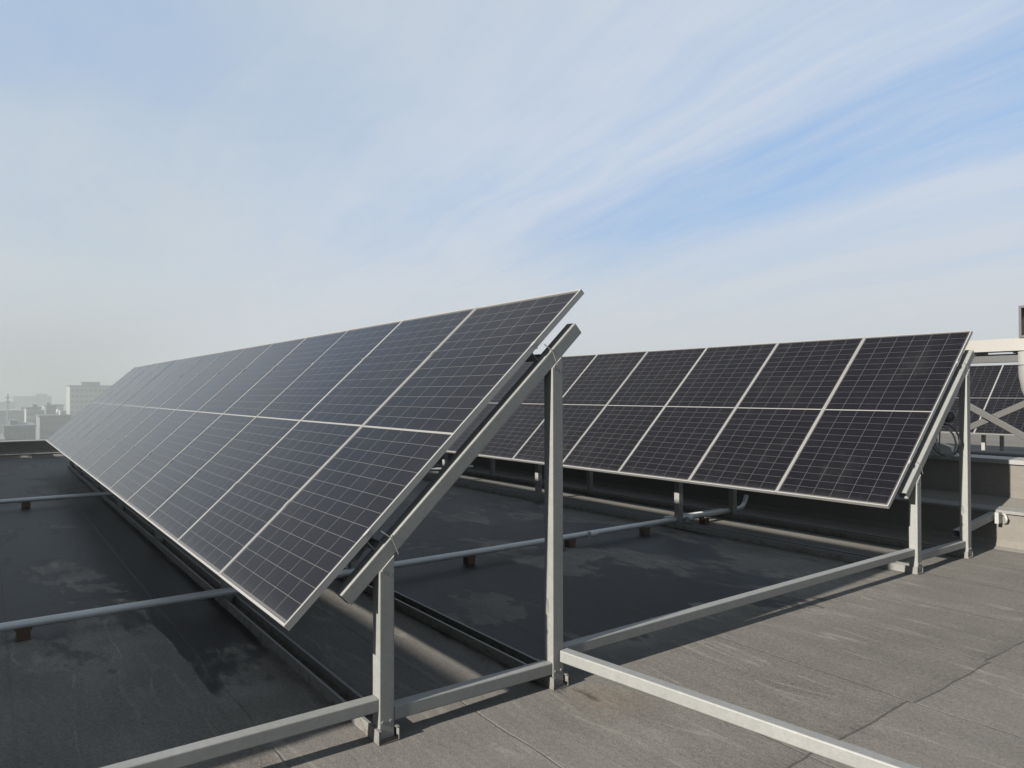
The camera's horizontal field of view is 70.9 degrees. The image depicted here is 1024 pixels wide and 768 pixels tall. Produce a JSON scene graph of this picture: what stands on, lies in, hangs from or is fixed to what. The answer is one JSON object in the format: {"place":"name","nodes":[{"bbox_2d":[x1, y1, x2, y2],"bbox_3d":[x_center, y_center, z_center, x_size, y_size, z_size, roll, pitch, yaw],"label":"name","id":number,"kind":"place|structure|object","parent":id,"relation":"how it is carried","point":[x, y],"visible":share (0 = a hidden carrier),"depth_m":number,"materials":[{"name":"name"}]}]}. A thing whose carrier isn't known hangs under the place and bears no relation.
{"place":"outdoors","nodes":[
{"label":"outdoors","id":0,"kind":"place"},
{"bbox_2d":[0,433,4,440],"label":"city building","id":1,"kind":"structure","parent":0,"point":[2,437],"depth_m":287.15,"materials":[{"name":"grey concrete"}]},
{"bbox_2d":[0,402,15,408],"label":"city building","id":2,"kind":"structure","parent":0,"point":[3,405],"depth_m":745.27,"materials":[{"name":"grey concrete"}]},
{"bbox_2d":[1,419,36,453],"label":"city building","id":3,"kind":"structure","parent":0,"point":[13,429],"depth_m":312.00,"materials":[{"name":"grey concrete"}]},
{"bbox_2d":[0,407,43,432],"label":"city building","id":4,"kind":"structure","parent":0,"point":[17,415],"depth_m":459.55,"materials":[{"name":"grey concrete"}]},
{"bbox_2d":[12,394,51,408],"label":"city building","id":5,"kind":"structure","parent":0,"point":[29,401],"depth_m":887.21,"materials":[{"name":"grey concrete"}]},
{"bbox_2d":[23,404,41,439],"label":"city building","id":6,"kind":"structure","parent":0,"point":[30,413],"depth_m":411.70,"materials":[{"name":"grey concrete"}]},
{"bbox_2d":[43,403,56,413],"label":"city building","id":7,"kind":"structure","parent":0,"point":[49,408],"depth_m":444.47,"materials":[{"name":"grey concrete"}]},
{"bbox_2d":[41,404,63,409],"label":"city building","id":8,"kind":"structure","parent":0,"point":[60,406],"depth_m":575.17,"materials":[{"name":"grey concrete"}]},
{"bbox_2d":[35,410,71,439],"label":"city building","id":9,"kind":"structure","parent":0,"point":[48,425],"depth_m":362.63,"materials":[{"name":"grey concrete"}]},
{"bbox_2d":[0,0,1023,409],"label":"sky","id":10,"kind":"structure","parent":0,"point":[180,179],"materials":[{"name":"blue"}]},
{"label":"ground","id":11,"kind":"structure","parent":0,"visible":0},
{"bbox_2d":[4,394,10,422],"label":"lattice mast","id":12,"kind":"object","parent":11,"relation":"on","point":[7,397],"visible":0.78,"depth_m":444.51,"materials":[{"name":"grey metal"}]},
{"bbox_2d":[66,382,111,418],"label":"city building","id":13,"kind":"structure","parent":11,"relation":"on","point":[81,396],"depth_m":527.96,"materials":[{"name":"grey concrete"}]},
{"bbox_2d":[0,433,1023,767],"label":"roof","id":14,"kind":"structure","parent":11,"relation":"on","point":[924,669],"depth_m":4.80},
{"bbox_2d":[0,439,59,454],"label":"parapet wall","id":15,"kind":"structure","parent":14,"relation":"on","point":[25,446],"depth_m":19.77,"materials":[{"name":"concrete"}]},
{"bbox_2d":[68,464,399,745],"bbox_3d":[-5.385,1.793,10.038,0.112,0.067,16.214,0,-1,-36],"label":"base channel","id":16,"kind":"object","parent":14,"relation":"on","point":[331,687],"visible":0.82,"depth_m":4.97,"materials":[{"name":"metal"}]},
{"bbox_2d":[94,479,99,488],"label":"support frame","id":17,"kind":"object","parent":16,"relation":"on","point":[96,483],"visible":0.06,"depth_m":12.65,"materials":[{"name":"metal"}]},
{"bbox_2d":[0,465,472,507],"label":"conduit pipe","id":18,"kind":"object","parent":14,"relation":"on","point":[26,502],"visible":0.42,"depth_m":10.87,"materials":[{"name":"grey metal"}]},
{"bbox_2d":[0,494,748,641],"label":"conduit pipe","id":19,"kind":"object","parent":14,"relation":"on","point":[22,628],"visible":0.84,"depth_m":6.65,"materials":[{"name":"grey metal"}]},
{"bbox_2d":[340,567,568,689],"bbox_3d":[-4.506,1.800,10.682,0.112,0.067,16.214,0,-1,-36],"label":"base channel","id":20,"kind":"object","parent":14,"relation":"on","point":[498,651],"visible":0.34,"depth_m":4.92,"materials":[{"name":"metal"}]},
{"bbox_2d":[69,459,73,467],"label":"support frame","id":21,"kind":"object","parent":20,"relation":"on","point":[71,463],"visible":0.07,"depth_m":16.31,"materials":[{"name":"metal"}]},
{"bbox_2d":[525,348,542,361],"bbox_3d":[-4.578,-0.092,10.602,0.086,0.087,15.996,0,-1,-36],"label":"purlin","id":22,"kind":"object","parent":21,"relation":"on","point":[532,357],"visible":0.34,"depth_m":4.18,"materials":[{"name":"metal"}]},
{"bbox_2d":[77,466,82,474],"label":"support frame","id":23,"kind":"object","parent":20,"relation":"on","point":[79,470],"visible":0.06,"depth_m":14.93,"materials":[{"name":"metal"}]},
{"bbox_2d":[118,498,124,510],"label":"support frame","id":24,"kind":"object","parent":20,"relation":"on","point":[121,504],"visible":0.06,"depth_m":10.37,"materials":[{"name":"metal"}]},
{"bbox_2d":[155,527,164,543],"bbox_3d":[-3.558,0.747,8.443,1.521,2.113,0.112,0,-1,-36],"label":"support frame","id":25,"kind":"object","parent":20,"relation":"on","point":[159,535],"visible":0.06,"depth_m":8.09,"materials":[{"name":"metal"}]},
{"bbox_2d":[221,557,358,602],"bbox_3d":[-1.886,0.719,6.160,1.521,2.113,0.112,0,-1,-36],"label":"support frame","id":26,"kind":"object","parent":20,"relation":"on","point":[351,564],"visible":0.04,"depth_m":5.82,"materials":[{"name":"metal"}]},
{"bbox_2d":[364,535,381,549],"bbox_3d":[-5.403,0.857,9.986,0.086,0.087,15.996,0,-1,-36],"label":"purlin","id":27,"kind":"object","parent":26,"relation":"on","point":[373,544],"visible":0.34,"depth_m":3.58,"materials":[{"name":"metal"}]},
{"bbox_2d":[46,365,143,443],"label":"solar panel","id":28,"kind":"object","parent":27,"relation":"on","point":[91,405],"visible":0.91,"depth_m":16.22,"materials":[{"name":"glass"}]},
{"bbox_2d":[49,364,151,445],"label":"solar panel","id":29,"kind":"object","parent":27,"relation":"on","point":[77,422],"visible":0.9,"depth_m":15.26,"materials":[{"name":"glass"}]},
{"bbox_2d":[53,362,162,449],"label":"solar panel","id":30,"kind":"object","parent":27,"relation":"on","point":[101,409],"visible":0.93,"depth_m":14.35,"materials":[{"name":"glass"}]},
{"bbox_2d":[58,360,174,453],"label":"solar panel","id":31,"kind":"object","parent":27,"relation":"attached to","point":[106,413],"visible":0.91,"depth_m":13.42,"materials":[{"name":"glass"}]},
{"bbox_2d":[64,357,188,458],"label":"solar panel","id":32,"kind":"object","parent":27,"relation":"on","point":[118,412],"visible":0.91,"depth_m":12.50,"materials":[{"name":"glass"}]},
{"bbox_2d":[70,355,204,465],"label":"solar panel","id":33,"kind":"object","parent":27,"relation":"on","point":[128,414],"visible":0.92,"depth_m":11.58,"materials":[{"name":"glass"}]},
{"bbox_2d":[77,351,223,472],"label":"solar panel","id":34,"kind":"object","parent":27,"relation":"on","point":[95,455],"visible":0.93,"depth_m":10.65,"materials":[{"name":"glass"}]},
{"bbox_2d":[85,347,246,479],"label":"solar panel","id":35,"kind":"object","parent":27,"relation":"on","point":[133,438],"visible":0.93,"depth_m":9.73,"materials":[{"name":"glass"}]},
{"bbox_2d":[96,343,272,490],"bbox_3d":[-3.999,0.337,8.850,1.150,0.040,2.458,-1,42,54],"label":"solar panel","id":36,"kind":"object","parent":27,"relation":"on","point":[139,451],"visible":0.91,"depth_m":8.79,"materials":[{"name":"glass"}]},
{"bbox_2d":[109,337,306,501],"bbox_3d":[-3.325,0.326,7.930,1.150,0.040,2.458,-1,42,54],"label":"solar panel","id":37,"kind":"object","parent":27,"relation":"on","point":[148,467],"visible":0.91,"depth_m":7.87,"materials":[{"name":"glass"}]},
{"bbox_2d":[125,330,347,519],"bbox_3d":[-2.651,0.315,7.010,1.150,0.040,2.458,-1,42,54],"label":"solar panel","id":38,"kind":"object","parent":27,"relation":"on","point":[149,498],"visible":0.89,"depth_m":6.94,"materials":[{"name":"glass"}]},
{"bbox_2d":[147,320,402,541],"bbox_3d":[-1.978,0.302,6.089,1.150,0.038,2.458,-1,42,54],"label":"solar panel","id":39,"kind":"object","parent":27,"relation":"on","point":[177,515],"visible":0.91,"depth_m":6.01,"materials":[{"name":"glass"}]},
{"bbox_2d":[176,307,476,574],"bbox_3d":[-1.305,0.290,5.170,1.150,0.038,2.458,-1,42,54],"label":"solar panel","id":40,"kind":"object","parent":27,"relation":"on","point":[217,537],"visible":0.92,"depth_m":5.07,"materials":[{"name":"glass"}]},
{"bbox_2d":[218,289,583,630],"bbox_3d":[-0.630,0.279,4.250,1.150,0.038,2.458,-1,42,54],"label":"solar panel","id":41,"kind":"object","parent":27,"relation":"attached to","point":[288,563],"visible":1,"depth_m":4.09,"materials":[{"name":"glass"}]},
{"bbox_2d":[351,533,374,560],"bbox_3d":[-0.753,0.721,3.788,0.101,0.372,0.502,0,-1,14],"label":"cable run","id":42,"kind":"object","parent":41,"relation":"hanging from","point":[358,555],"visible":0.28,"depth_m":3.69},
{"bbox_2d":[335,323,580,742],"bbox_3d":[-0.214,0.690,3.877,1.521,2.113,0.112,0,-1,-36],"label":"support frame","id":43,"kind":"object","parent":14,"relation":"on","point":[376,566],"visible":0.98,"depth_m":3.93,"materials":[{"name":"metal"}]},
{"bbox_2d":[100,695,377,767],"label":"cross rail","id":44,"kind":"object","parent":43,"relation":"attached to","point":[218,746],"visible":1,"depth_m":3.17,"materials":[{"name":"metal"}]},
{"bbox_2d":[394,660,551,719],"bbox_3d":[-0.195,1.633,3.874,1.005,0.080,0.070,0,-1,-36],"label":"cross rail","id":45,"kind":"object","parent":43,"relation":"attached to","point":[434,699],"visible":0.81,"depth_m":3.82,"materials":[{"name":"metal"}]},
{"bbox_2d":[563,548,914,652],"bbox_3d":[2.014,1.574,5.492,4.301,0.081,0.071,0,-1,-36],"label":"cross rail","id":46,"kind":"object","parent":43,"relation":"attached to","point":[607,637],"visible":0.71,"depth_m":5.07,"materials":[{"name":"metal"}]},
{"bbox_2d":[560,648,919,767],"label":"cross rail","id":47,"kind":"object","parent":43,"relation":"attached to","point":[842,752],"visible":1,"depth_m":3.36,"materials":[{"name":"metal"}]},
{"bbox_2d":[423,475,922,574],"bbox_3d":[-0.998,1.825,13.252,0.112,0.067,16.214,0,-1,-37],"label":"base channel","id":48,"kind":"object","parent":14,"relation":"on","point":[835,554],"visible":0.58,"depth_m":8.51,"materials":[{"name":"metal"}]},
{"bbox_2d":[432,465,972,558],"bbox_3d":[-0.119,1.832,13.896,0.112,0.067,16.214,0,-1,-37],"label":"base channel","id":49,"kind":"object","parent":14,"relation":"on","point":[839,533],"visible":0.66,"depth_m":9.34,"materials":[{"name":"metal"}]},
{"bbox_2d":[442,452,494,475],"bbox_3d":[-0.845,0.795,13.940,1.521,2.139,0.112,0,-1,-36],"label":"support frame","id":50,"kind":"object","parent":49,"relation":"on","point":[445,461],"visible":0.08,"depth_m":14.21,"materials":[{"name":"metal"}]},
{"bbox_2d":[535,464,592,496],"bbox_3d":[0.838,0.766,11.664,1.521,2.139,0.112,0,-1,-36],"label":"support frame","id":51,"kind":"object","parent":49,"relation":"on","point":[538,480],"visible":0.19,"depth_m":11.33,"materials":[{"name":"metal"}]},
{"bbox_2d":[674,481,736,523],"bbox_3d":[2.521,0.738,9.389,1.521,2.139,0.112,0,-1,-36],"label":"support frame","id":52,"kind":"object","parent":49,"relation":"on","point":[678,500],"visible":0.21,"depth_m":9.05,"materials":[{"name":"metal"}]},
{"bbox_2d":[437,453,1023,552],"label":"stepped wall","id":53,"kind":"structure","parent":14,"relation":"on","point":[997,483],"depth_m":8.76,"materials":[{"name":"concrete"}]},
{"bbox_2d":[930,438,957,454],"bbox_3d":[5.246,0.734,8.932,0.140,0.252,0.471,0,-1,-36],"label":"junction box","id":54,"kind":"object","parent":53,"relation":"on","point":[945,448],"visible":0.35,"depth_m":8.80,"materials":[{"name":"grey plastic"}]},
{"bbox_2d":[917,447,1023,457],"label":"coping","id":55,"kind":"object","parent":53,"relation":"on","point":[998,453],"depth_m":9.39,"materials":[{"name":"metal"}]},
{"bbox_2d":[952,511,1007,536],"bbox_3d":[4.998,1.493,7.654,0.776,0.210,0.190,0,-1,-30],"label":"pipe","id":56,"kind":"object","parent":53,"relation":"attached to","point":[984,519],"depth_m":7.75,"materials":[{"name":"metal"}]},
{"bbox_2d":[897,350,974,574],"bbox_3d":[4.216,0.709,7.096,1.521,2.139,0.112,0,-1,-36],"label":"support frame","id":57,"kind":"object","parent":14,"relation":"on","point":[910,488],"visible":0.95,"depth_m":7.26,"materials":[{"name":"metal"}]},
{"bbox_2d":[921,411,960,457],"bbox_3d":[4.374,0.491,7.920,0.495,0.571,1.180,0,-1,-36],"label":"cable bundle","id":58,"kind":"object","parent":57,"relation":"hanging from","point":[951,416],"visible":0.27,"depth_m":7.48,"materials":[{"name":"black rubber"}]},
{"bbox_2d":[921,540,965,559],"bbox_3d":[4.225,1.643,7.107,1.004,0.070,0.070,0,-1,-36],"label":"cross rail","id":59,"kind":"object","parent":57,"relation":"attached to","point":[932,552],"visible":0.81,"depth_m":7.09,"materials":[{"name":"metal"}]},
{"bbox_2d":[959,338,1023,439],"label":"steel gantry","id":60,"kind":"object","parent":14,"relation":"on","point":[981,349],"visible":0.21,"depth_m":11.56,"materials":[{"name":"grey metal"}]},
{"bbox_2d":[1017,351,1023,394],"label":"hanging duct","id":61,"kind":"object","parent":60,"relation":"hanging from","point":[1020,364],"visible":1,"depth_m":11.05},
{"bbox_2d":[1018,305,1023,337],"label":"fan unit","id":62,"kind":"object","parent":60,"relation":"on","point":[1021,321],"visible":1,"depth_m":11.23,"materials":[{"name":"black paint"}]},
{"bbox_3d":[11.556,1.877,19.044,0.112,0.067,13.933,0,-1,-36],"label":"base channel","id":63,"kind":"object","parent":14,"relation":"on","visible":0},
{"bbox_2d":[981,435,1003,450],"bbox_3d":[11.830,0.803,17.726,1.521,2.179,0.112,0,-1,-36],"label":"support frame","id":64,"kind":"object","parent":63,"relation":"on","point":[983,442],"visible":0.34,"depth_m":17.41,"materials":[{"name":"metal"}]},
{"bbox_3d":[-1.017,0.863,13.203,0.086,0.087,15.996,0,-1,-36],"label":"purlin","id":65,"kind":"object","parent":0,"visible":0},
{"bbox_2d":[446,362,533,452],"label":"solar panel","id":66,"kind":"object","parent":65,"relation":"on","point":[463,437],"visible":0.17,"depth_m":12.98,"materials":[{"name":"glass"}]},
{"bbox_2d":[478,354,596,460],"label":"solar panel","id":67,"kind":"object","parent":65,"relation":"attached to","point":[514,433],"visible":0.68,"depth_m":11.89,"materials":[{"name":"glass"}]},
{"bbox_2d":[512,351,647,464],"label":"solar panel","id":68,"kind":"object","parent":65,"relation":"attached to","point":[594,388],"visible":0.84,"depth_m":11.14,"materials":[{"name":"glass"}]},
{"bbox_2d":[563,347,706,473],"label":"solar panel","id":69,"kind":"object","parent":65,"relation":"on","point":[615,433],"visible":0.89,"depth_m":10.18,"materials":[{"name":"glass"}]},
{"bbox_2d":[618,342,777,482],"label":"solar panel","id":70,"kind":"object","parent":65,"relation":"attached to","point":[683,432],"visible":1,"depth_m":9.26,"materials":[{"name":"glass"}]},
{"bbox_2d":[688,337,864,493],"bbox_3d":[3.108,0.296,8.403,1.150,0.038,2.458,-1,42,54],"label":"solar panel","id":71,"kind":"object","parent":65,"relation":"attached to","point":[759,441],"visible":1,"depth_m":8.33,"materials":[{"name":"glass"}]},
{"bbox_2d":[776,330,972,508],"bbox_3d":[3.788,0.286,7.487,1.150,0.039,2.458,-1,42,54],"label":"solar panel","id":72,"kind":"object","parent":65,"relation":"attached to","point":[861,444],"visible":1,"depth_m":7.40,"materials":[{"name":"glass"}]},
{"bbox_3d":[10.659,0.869,18.349,0.086,0.087,13.715,0,-1,-36],"label":"purlin","id":73,"kind":"object","parent":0,"visible":0},
{"bbox_2d":[927,365,1002,433],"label":"solar panel","id":74,"kind":"object","parent":73,"relation":"attached to","point":[983,378],"visible":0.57,"depth_m":18.05,"materials":[{"name":"glass"}]},
{"bbox_2d":[974,364,1023,435],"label":"solar panel","id":75,"kind":"object","parent":73,"relation":"attached to","point":[1006,392],"visible":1,"depth_m":17.34,"materials":[{"name":"glass"}]}
]}

